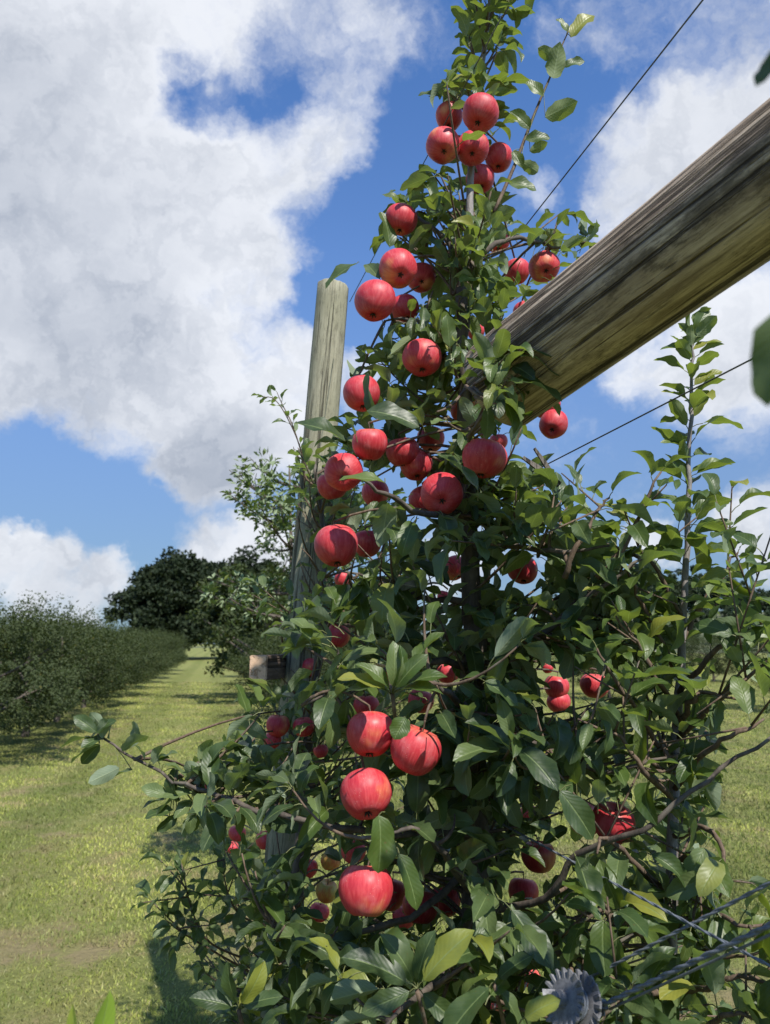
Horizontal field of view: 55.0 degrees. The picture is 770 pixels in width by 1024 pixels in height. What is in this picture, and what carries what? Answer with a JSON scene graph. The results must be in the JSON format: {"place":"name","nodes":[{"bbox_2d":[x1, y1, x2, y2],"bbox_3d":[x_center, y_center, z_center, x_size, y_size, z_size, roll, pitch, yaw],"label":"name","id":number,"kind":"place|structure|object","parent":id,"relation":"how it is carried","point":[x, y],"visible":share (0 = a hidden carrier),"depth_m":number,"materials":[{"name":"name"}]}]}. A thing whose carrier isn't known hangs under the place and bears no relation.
{"place":"outdoors","nodes":[
{"label":"outdoors","id":0,"kind":"place"},
{"bbox_2d":[0,644,769,1023],"bbox_3d":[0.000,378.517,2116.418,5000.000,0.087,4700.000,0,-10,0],"label":"ground","id":1,"kind":"structure","parent":0,"point":[192,672],"depth_m":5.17,"materials":[{"name":"green plant"}]},
{"bbox_2d":[0,589,124,736],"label":"orchard tree","id":2,"kind":"object","parent":1,"relation":"on","point":[52,689],"visible":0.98,"depth_m":9.93,"materials":[{"name":"green plant"}]},
{"bbox_2d":[0,596,143,736],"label":"orchard tree","id":3,"kind":"object","parent":1,"relation":"on","point":[100,667],"visible":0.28,"depth_m":12.61,"materials":[{"name":"green plant"}]},
{"bbox_2d":[5,608,159,721],"bbox_3d":[-6.527,3.052,14.843,3.601,2.330,3.342,6,-12,-31],"label":"orchard tree","id":4,"kind":"object","parent":1,"relation":"on","point":[125,660],"visible":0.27,"depth_m":14.90,"materials":[{"name":"green plant"}]},
{"bbox_2d":[67,991,115,1023],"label":"leafy shoot","id":5,"kind":"object","parent":1,"relation":"on","point":[106,1013],"visible":1,"depth_m":0.60,"materials":[{"name":"green plant"}]},
{"bbox_2d":[35,618,152,707],"bbox_3d":[-7.105,3.673,18.003,3.192,2.194,3.108,-7,-12,33],"label":"orchard tree","id":6,"kind":"object","parent":1,"relation":"on","point":[128,675],"visible":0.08,"depth_m":18.16,"materials":[{"name":"green plant"}]},
{"bbox_2d":[53,617,175,696],"bbox_3d":[-8.106,4.153,21.095,3.150,2.357,3.580,-6,-12,32],"label":"orchard tree","id":7,"kind":"object","parent":1,"relation":"on","point":[152,673],"visible":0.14,"depth_m":21.30,"materials":[{"name":"green plant"}]},
{"bbox_2d":[98,628,176,685],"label":"orchard tree","id":8,"kind":"object","parent":1,"relation":"on","point":[153,663],"visible":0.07,"depth_m":24.90,"materials":[{"name":"green plant"}]},
{"bbox_2d":[127,627,181,671],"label":"orchard tree","id":9,"kind":"object","parent":1,"relation":"on","point":[174,642],"visible":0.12,"depth_m":32.39,"materials":[{"name":"green plant"}]},
{"bbox_2d":[130,629,180,681],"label":"orchard tree","id":10,"kind":"object","parent":1,"relation":"on","point":[163,646],"visible":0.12,"depth_m":28.73,"materials":[{"name":"green plant"}]},
{"bbox_2d":[141,628,189,667],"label":"orchard tree","id":11,"kind":"object","parent":1,"relation":"on","point":[182,651],"visible":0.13,"depth_m":36.70,"materials":[{"name":"green plant"}]},
{"bbox_2d":[103,546,240,648],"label":"oak tree","id":12,"kind":"object","parent":1,"relation":"on","point":[164,582],"visible":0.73,"depth_m":67.64,"materials":[{"name":"green plant"}]},
{"bbox_2d":[152,631,194,664],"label":"orchard tree","id":13,"kind":"object","parent":1,"relation":"on","point":[183,644],"visible":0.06,"depth_m":41.95,"materials":[{"name":"green plant"}]},
{"bbox_2d":[159,545,285,657],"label":"oak tree","id":14,"kind":"object","parent":1,"relation":"on","point":[250,563],"visible":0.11,"depth_m":71.72,"materials":[{"name":"green plant"}]},
{"bbox_2d":[221,628,279,685],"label":"orchard tree","id":15,"kind":"object","parent":1,"relation":"on","point":[246,648],"visible":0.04,"depth_m":21.16,"materials":[{"name":"green plant"}]},
{"bbox_2d":[185,537,351,695],"bbox_3d":[-3.115,2.993,19.823,4.815,4.462,4.247,0,-10,0],"label":"tree","id":16,"kind":"object","parent":1,"relation":"on","point":[212,635],"visible":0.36,"depth_m":19.28,"materials":[{"name":"green plant"}]},
{"bbox_2d":[129,385,437,1023],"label":"apple tree","id":17,"kind":"object","parent":1,"relation":"on","point":[203,949],"visible":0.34,"depth_m":1.83,"materials":[{"name":"green plant"}]},
{"bbox_2d":[228,825,245,841],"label":"apple","id":18,"kind":"object","parent":17,"relation":"attached to","point":[233,834],"visible":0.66,"depth_m":2.52,"materials":[{"name":"red plant"}]},
{"bbox_2d":[256,830,266,849],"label":"apple","id":19,"kind":"object","parent":17,"relation":"hanging from","point":[261,843],"visible":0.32,"depth_m":2.16,"materials":[{"name":"red plant"}]},
{"bbox_2d":[306,859,317,877],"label":"apple","id":20,"kind":"object","parent":17,"relation":"hanging from","point":[313,865],"visible":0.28,"depth_m":2.16,"materials":[{"name":"red plant"}]},
{"bbox_2d":[311,902,329,922],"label":"apple","id":21,"kind":"object","parent":17,"relation":"attached to","point":[323,909],"visible":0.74,"depth_m":2.17,"materials":[{"name":"red plant"}]},
{"bbox_2d":[316,878,337,903],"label":"apple","id":22,"kind":"object","parent":17,"relation":"attached to","point":[326,889],"visible":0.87,"depth_m":1.97,"materials":[{"name":"green plant"}]},
{"bbox_2d":[320,853,340,870],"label":"apple","id":23,"kind":"object","parent":17,"relation":"hanging from","point":[328,863],"visible":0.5,"depth_m":2.16,"materials":[{"name":"yellow plant"}]},
{"bbox_2d":[329,624,349,647],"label":"apple","id":24,"kind":"object","parent":17,"relation":"hanging from","point":[342,640],"visible":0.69,"depth_m":1.80,"materials":[{"name":"red plant"}]},
{"bbox_2d":[198,448,370,638],"bbox_3d":[-0.596,0.985,4.499,1.075,2.741,1.324,0,-10,0],"label":"apple tree","id":25,"kind":"object","parent":1,"relation":"on","point":[282,522],"visible":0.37,"depth_m":4.42,"materials":[{"name":"green plant"}]},
{"bbox_2d":[220,624,365,705],"bbox_3d":[-1.925,3.310,15.572,2.758,2.063,3.134,-7,-12,33],"label":"orchard tree","id":26,"kind":"object","parent":1,"relation":"on","point":[258,647],"visible":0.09,"depth_m":15.22,"materials":[{"name":"green plant"}]},
{"bbox_2d":[241,566,352,631],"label":"oak tree","id":27,"kind":"object","parent":1,"relation":"on","point":[327,585],"visible":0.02,"depth_m":74.72,"materials":[{"name":"green plant"}]},
{"bbox_2d":[255,278,348,1017],"bbox_3d":[-0.256,0.594,2.128,0.113,2.691,0.112,4,-10,1],"label":"wooden post","id":28,"kind":"object","parent":1,"relation":"on","point":[325,370],"visible":0.39,"depth_m":2.25,"materials":[{"name":"grey wood"}]},
{"bbox_2d":[249,654,285,679],"bbox_3d":[-0.302,0.450,2.161,0.052,0.066,0.337,-3,-10,14],"label":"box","id":29,"kind":"object","parent":28,"relation":"attached to","point":[262,666],"visible":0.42,"depth_m":2.01,"materials":[{"name":"brown wood"}]},
{"bbox_2d":[249,622,437,747],"bbox_3d":[-0.627,2.490,10.847,2.916,2.003,2.838,0,-10,0],"label":"orchard tree","id":30,"kind":"object","parent":1,"relation":"on","point":[278,681],"visible":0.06,"depth_m":10.50,"materials":[{"name":"green plant"}]},
{"bbox_2d":[60,0,769,1023],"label":"apple tree","id":31,"kind":"object","parent":1,"relation":"on","point":[476,958],"visible":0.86,"depth_m":1.23,"materials":[{"name":"green plant"}]},
{"bbox_2d":[264,733,281,748],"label":"apple","id":32,"kind":"object","parent":31,"relation":"hanging from","point":[274,739],"visible":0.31,"depth_m":1.76,"materials":[{"name":"red plant"}]},
{"bbox_2d":[266,713,289,736],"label":"apple","id":33,"kind":"object","parent":31,"relation":"hanging from","point":[279,725],"visible":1,"depth_m":1.76,"materials":[{"name":"red plant"}]},
{"bbox_2d":[293,714,313,736],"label":"apple","id":34,"kind":"object","parent":31,"relation":"hanging from","point":[307,731],"visible":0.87,"depth_m":1.76,"materials":[{"name":"red plant"}]},
{"bbox_2d":[313,744,327,757],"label":"apple","id":35,"kind":"object","parent":31,"relation":"hanging from","point":[320,751],"visible":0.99,"depth_m":1.77,"materials":[{"name":"red plant"}]},
{"bbox_2d":[317,474,345,499],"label":"apple","id":36,"kind":"object","parent":31,"relation":"attached to","point":[326,490],"visible":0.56,"depth_m":1.50,"materials":[{"name":"red plant"}]},
{"bbox_2d":[314,521,357,566],"bbox_3d":[-0.088,0.056,1.323,0.079,0.085,0.079,-5,-24,1],"label":"apple","id":37,"kind":"object","parent":31,"relation":"attached to","point":[335,545],"visible":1,"depth_m":1.29,"materials":[{"name":"red plant"}]},
{"bbox_2d":[324,453,362,490],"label":"apple","id":38,"kind":"object","parent":31,"relation":"hanging from","point":[338,466],"visible":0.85,"depth_m":1.30,"materials":[{"name":"red plant"}]},
{"bbox_2d":[341,840,365,863],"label":"apple","id":39,"kind":"object","parent":31,"relation":"hanging from","point":[349,856],"visible":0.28,"depth_m":1.76,"materials":[{"name":"red plant"}]},
{"bbox_2d":[343,374,379,411],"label":"apple","id":40,"kind":"object","parent":31,"relation":"hanging from","point":[353,393],"visible":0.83,"depth_m":1.35,"materials":[{"name":"red plant"}]},
{"bbox_2d":[338,860,392,918],"bbox_3d":[-0.028,0.549,1.086,0.081,0.085,0.076,-1,-28,7],"label":"apple","id":41,"kind":"object","parent":31,"relation":"attached to","point":[366,891],"visible":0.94,"depth_m":1.06,"materials":[{"name":"red plant"}]},
{"bbox_2d":[340,767,391,819],"bbox_3d":[-0.029,0.423,1.115,0.078,0.076,0.077,5,-11,-28],"label":"apple","id":42,"kind":"object","parent":31,"relation":"attached to","point":[365,793],"visible":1,"depth_m":1.09,"materials":[{"name":"red plant"}]},
{"bbox_2d":[353,692,378,712],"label":"apple","id":43,"kind":"object","parent":31,"relation":"hanging from","point":[371,701],"visible":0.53,"depth_m":1.76,"materials":[{"name":"red plant"}]},
{"bbox_2d":[356,528,380,556],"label":"apple","id":44,"kind":"object","parent":31,"relation":"attached to","point":[367,543],"visible":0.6,"depth_m":1.56,"materials":[{"name":"red plant"}]},
{"bbox_2d":[346,706,392,756],"bbox_3d":[-0.022,0.338,1.144,0.073,0.078,0.079,15,-34,-22],"label":"apple","id":45,"kind":"object","parent":31,"relation":"hanging from","point":[368,733],"visible":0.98,"depth_m":1.11,"materials":[{"name":"red plant"}]},
{"bbox_2d":[352,423,387,460],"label":"apple","id":46,"kind":"object","parent":31,"relation":"hanging from","point":[371,444],"visible":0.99,"depth_m":1.31,"materials":[{"name":"red plant"}]},
{"bbox_2d":[354,279,395,321],"bbox_3d":[-0.017,-0.384,1.332,0.077,0.080,0.072,-14,-32,40],"label":"apple","id":47,"kind":"object","parent":31,"relation":"attached to","point":[374,300],"visible":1,"depth_m":1.30,"materials":[{"name":"red plant"}]},
{"bbox_2d":[362,480,388,504],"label":"apple","id":48,"kind":"object","parent":31,"relation":"attached to","point":[369,495],"visible":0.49,"depth_m":1.64,"materials":[{"name":"red plant"}]},
{"bbox_2d":[386,873,404,910],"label":"apple","id":49,"kind":"object","parent":31,"relation":"hanging from","point":[399,889],"visible":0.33,"depth_m":1.52,"materials":[{"name":"red plant"}]},
{"bbox_2d":[379,248,416,288],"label":"apple","id":50,"kind":"object","parent":31,"relation":"attached to","point":[397,268],"visible":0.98,"depth_m":1.37,"materials":[{"name":"red plant"}]},
{"bbox_2d":[386,203,417,235],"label":"apple","id":51,"kind":"object","parent":31,"relation":"attached to","point":[402,218],"visible":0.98,"depth_m":1.48,"materials":[{"name":"red plant"}]},
{"bbox_2d":[392,906,412,928],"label":"apple","id":52,"kind":"object","parent":31,"relation":"hanging from","point":[398,913],"visible":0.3,"depth_m":1.76,"materials":[{"name":"red plant"}]},
{"bbox_2d":[386,434,419,466],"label":"apple","id":53,"kind":"object","parent":31,"relation":"attached to","point":[402,454],"visible":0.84,"depth_m":1.41,"materials":[{"name":"red plant"}]},
{"bbox_2d":[392,294,418,321],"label":"apple","id":54,"kind":"object","parent":31,"relation":"attached to","point":[400,309],"visible":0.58,"depth_m":1.51,"materials":[{"name":"red plant"}]},
{"bbox_2d":[390,720,441,775],"bbox_3d":[0.047,0.353,1.114,0.077,0.083,0.078,23,-8,-3],"label":"apple","id":55,"kind":"object","parent":31,"relation":"hanging from","point":[416,750],"visible":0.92,"depth_m":1.08,"materials":[{"name":"red plant"}]},
{"bbox_2d":[400,448,432,480],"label":"apple","id":56,"kind":"object","parent":31,"relation":"hanging from","point":[419,468],"visible":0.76,"depth_m":1.43,"materials":[{"name":"red plant"}]},
{"bbox_2d":[408,486,425,508],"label":"apple","id":57,"kind":"object","parent":31,"relation":"hanging from","point":[414,499],"visible":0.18,"depth_m":1.47,"materials":[{"name":"red plant"}]},
{"bbox_2d":[402,891,438,924],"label":"apple","id":58,"kind":"object","parent":31,"relation":"attached to","point":[428,916],"visible":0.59,"depth_m":1.35,"materials":[{"name":"red plant"}]},
{"bbox_2d":[408,689,433,712],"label":"apple","id":59,"kind":"object","parent":31,"relation":"hanging from","point":[426,695],"visible":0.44,"depth_m":1.67,"materials":[{"name":"red plant"}]},
{"bbox_2d":[402,338,441,376],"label":"apple","id":60,"kind":"object","parent":31,"relation":"attached to","point":[421,357],"visible":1,"depth_m":1.36,"materials":[{"name":"red plant"}]},
{"bbox_2d":[408,262,435,292],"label":"apple","id":61,"kind":"object","parent":31,"relation":"hanging from","point":[424,279],"visible":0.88,"depth_m":1.55,"materials":[{"name":"red plant"}]},
{"bbox_2d":[349,16,502,301],"bbox_3d":[0.054,-0.764,1.772,0.002,0.124,0.946,4,-11,-19],"label":"trellis wire","id":62,"kind":"object","parent":31,"relation":"attached to","point":[445,121],"visible":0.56,"depth_m":1.49,"materials":[{"name":"grey metal"}]},
{"bbox_2d":[417,425,444,450],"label":"apple","id":63,"kind":"object","parent":31,"relation":"attached to","point":[428,439],"visible":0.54,"depth_m":1.59,"materials":[{"name":"red plant"}]},
{"bbox_2d":[421,472,462,513],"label":"apple","id":64,"kind":"object","parent":31,"relation":"hanging from","point":[442,492],"visible":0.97,"depth_m":1.30,"materials":[{"name":"red plant"}]},
{"bbox_2d":[426,126,459,164],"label":"apple","id":65,"kind":"object","parent":31,"relation":"hanging from","point":[440,149],"visible":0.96,"depth_m":1.46,"materials":[{"name":"red plant"}]},
{"bbox_2d":[433,886,460,916],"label":"apple","id":66,"kind":"object","parent":31,"relation":"attached to","point":[453,896],"visible":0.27,"depth_m":1.48,"materials":[{"name":"red plant"}]},
{"bbox_2d":[437,664,457,682],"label":"apple","id":67,"kind":"object","parent":31,"relation":"hanging from","point":[447,671],"visible":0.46,"depth_m":1.76,"materials":[{"name":"red plant"}]},
{"bbox_2d":[436,101,462,129],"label":"apple","id":68,"kind":"object","parent":31,"relation":"attached to","point":[442,112],"visible":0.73,"depth_m":1.59,"materials":[{"name":"red plant"}]},
{"bbox_2d":[446,555,460,580],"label":"apple","id":69,"kind":"object","parent":31,"relation":"attached to","point":[454,570],"visible":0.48,"depth_m":1.67,"materials":[{"name":"red plant"}]},
{"bbox_2d":[458,130,488,165],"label":"apple","id":70,"kind":"object","parent":31,"relation":"attached to","point":[473,153],"visible":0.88,"depth_m":1.48,"materials":[{"name":"red plant"}]},
{"bbox_2d":[466,164,493,193],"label":"apple","id":71,"kind":"object","parent":31,"relation":"hanging from","point":[484,176],"visible":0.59,"depth_m":1.59,"materials":[{"name":"red plant"}]},
{"bbox_2d":[462,92,498,131],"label":"apple","id":72,"kind":"object","parent":31,"relation":"attached to","point":[480,111],"visible":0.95,"depth_m":1.35,"materials":[{"name":"red plant"}]},
{"bbox_2d":[462,437,507,477],"bbox_3d":[0.173,-0.097,1.282,0.079,0.078,0.078,10,-13,-2],"label":"apple","id":73,"kind":"object","parent":31,"relation":"hanging from","point":[484,458],"visible":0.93,"depth_m":1.25,"materials":[{"name":"red plant"}]},
{"bbox_2d":[485,142,511,172],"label":"apple","id":74,"kind":"object","parent":31,"relation":"hanging from","point":[498,159],"visible":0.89,"depth_m":1.59,"materials":[{"name":"red plant"}]},
{"bbox_2d":[490,433,507,447],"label":"apple","id":75,"kind":"object","parent":31,"relation":"attached to","point":[502,439],"visible":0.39,"depth_m":1.76,"materials":[{"name":"red plant"}]},
{"bbox_2d":[505,258,528,284],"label":"apple","id":76,"kind":"object","parent":31,"relation":"attached to","point":[523,270],"visible":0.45,"depth_m":1.70,"materials":[{"name":"red plant"}]},
{"bbox_2d":[508,558,537,583],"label":"apple","id":77,"kind":"object","parent":31,"relation":"attached to","point":[527,574],"visible":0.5,"depth_m":1.49,"materials":[{"name":"red plant"}]},
{"bbox_2d":[508,873,538,900],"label":"apple","id":78,"kind":"object","parent":31,"relation":"attached to","point":[529,887],"visible":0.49,"depth_m":1.50,"materials":[{"name":"red plant"}]},
{"bbox_2d":[521,836,555,872],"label":"apple","id":79,"kind":"object","parent":31,"relation":"attached to","point":[532,864],"visible":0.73,"depth_m":1.41,"materials":[{"name":"red plant"}]},
{"bbox_2d":[528,250,559,282],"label":"apple","id":80,"kind":"object","parent":31,"relation":"attached to","point":[543,263],"visible":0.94,"depth_m":1.58,"materials":[{"name":"red plant"}]},
{"bbox_2d":[539,409,567,438],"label":"apple","id":81,"kind":"object","parent":31,"relation":"hanging from","point":[553,424],"visible":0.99,"depth_m":1.56,"materials":[{"name":"red plant"}]},
{"bbox_2d":[544,673,569,696],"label":"apple","id":82,"kind":"object","parent":31,"relation":"hanging from","point":[559,686],"visible":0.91,"depth_m":1.76,"materials":[{"name":"red plant"}]},
{"bbox_2d":[546,694,570,711],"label":"apple","id":83,"kind":"object","parent":31,"relation":"hanging from","point":[556,704],"visible":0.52,"depth_m":1.76,"materials":[{"name":"red plant"}]},
{"bbox_2d":[542,967,608,1023],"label":"wire strainer","id":84,"kind":"object","parent":31,"relation":"attached to","point":[577,994],"visible":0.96,"depth_m":0.85,"materials":[{"name":"metal"}]},
{"bbox_2d":[602,921,769,1006],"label":"trellis wire","id":85,"kind":"object","parent":84,"relation":"attached to","point":[740,939],"visible":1,"depth_m":0.76,"materials":[{"name":"grey metal"}]},
{"bbox_2d":[609,933,769,1009],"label":"trellis wire","id":86,"kind":"object","parent":84,"relation":"attached to","point":[695,969],"visible":1,"depth_m":0.77,"materials":[{"name":"grey metal"}]},
{"bbox_2d":[580,670,608,698],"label":"apple","id":87,"kind":"object","parent":31,"relation":"attached to","point":[589,686],"visible":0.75,"depth_m":1.59,"materials":[{"name":"red plant"}]},
{"bbox_2d":[593,800,635,843],"bbox_3d":[0.378,0.509,1.223,0.068,0.073,0.073,8,2,-18],"label":"apple","id":88,"kind":"object","parent":31,"relation":"attached to","point":[604,820],"visible":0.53,"depth_m":1.20,"materials":[{"name":"red plant"}]},
{"bbox_2d":[526,0,703,224],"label":"trellis wire","id":89,"kind":"object","parent":31,"relation":"attached to","point":[683,24],"visible":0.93,"depth_m":1.20,"materials":[{"name":"grey metal"}]},
{"bbox_2d":[493,819,769,966],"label":"trellis wire","id":90,"kind":"object","parent":31,"relation":"attached to","point":[757,959],"visible":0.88,"depth_m":0.93,"materials":[{"name":"grey metal"}]},
{"bbox_2d":[532,359,749,471],"bbox_3d":[0.350,-0.120,1.250,0.002,0.082,1.005,4,-11,-22],"label":"trellis wire","id":91,"kind":"object","parent":31,"relation":"attached to","point":[739,365],"visible":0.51,"depth_m":1.11,"materials":[{"name":"grey metal"}]},
{"bbox_2d":[522,447,561,486],"bbox_3d":[0.282,-0.080,1.331,0.072,0.069,0.018,1,-10,-6],"label":"clothes peg","id":92,"kind":"object","parent":91,"relation":"attached to","point":[534,465],"visible":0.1,"depth_m":1.33,"materials":[{"name":"grey wood"}]},
{"bbox_2d":[591,881,769,977],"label":"trellis wire","id":93,"kind":"object","parent":31,"relation":"attached to","point":[705,916],"visible":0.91,"depth_m":0.88,"materials":[{"name":"grey metal"}]},
{"bbox_2d":[551,642,650,697],"bbox_3d":[6.174,4.194,20.625,3.008,2.097,3.241,-9,-14,43],"label":"orchard tree","id":94,"kind":"object","parent":1,"relation":"on","point":[580,674],"visible":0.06,"depth_m":20.29,"materials":[{"name":"green plant"}]},
{"bbox_2d":[544,306,769,1023],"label":"apple tree","id":95,"kind":"object","parent":1,"relation":"on","point":[704,875],"visible":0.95,"depth_m":1.13,"materials":[{"name":"green plant"}]},
{"bbox_2d":[675,634,753,680],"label":"orchard tree","id":96,"kind":"object","parent":1,"relation":"on","point":[719,669],"visible":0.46,"depth_m":29.03,"materials":[{"name":"green plant"}]},
{"bbox_2d":[734,631,769,692],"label":"orchard tree","id":97,"kind":"object","parent":1,"relation":"on","point":[763,651],"visible":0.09,"depth_m":17.05,"materials":[{"name":"green plant"}]},
{"bbox_2d":[750,52,769,406],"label":"apple tree","id":98,"kind":"object","parent":1,"relation":"on","point":[760,364],"visible":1,"depth_m":0.27,"materials":[{"name":"green plant"}]},
{"bbox_2d":[0,0,769,643],"label":"sky","id":99,"kind":"structure","parent":0,"point":[181,180],"materials":[{"name":"blue"}]},
{"bbox_2d":[182,612,768,652],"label":"hill","id":100,"kind":"structure","parent":0,"point":[719,616],"depth_m":148.99,"materials":[{"name":"green plant"}]},
{"bbox_2d":[674,574,715,610],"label":"hill tree","id":101,"kind":"object","parent":100,"relation":"on","point":[699,590],"visible":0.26,"depth_m":218.10,"materials":[{"name":"green plant"}]},
{"bbox_2d":[702,576,742,609],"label":"hill tree","id":102,"kind":"object","parent":100,"relation":"on","point":[721,607],"visible":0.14,"depth_m":214.53,"materials":[{"name":"green plant"}]},
{"bbox_2d":[749,587,769,610],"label":"hill tree","id":103,"kind":"object","parent":100,"relation":"on","point":[762,592],"visible":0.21,"depth_m":220.58,"materials":[{"name":"green plant"}]},
{"bbox_2d":[464,98,769,425],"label":"log beam","id":104,"kind":"structure","parent":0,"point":[691,238],"depth_m":0.88,"materials":[{"name":"brown wood"}]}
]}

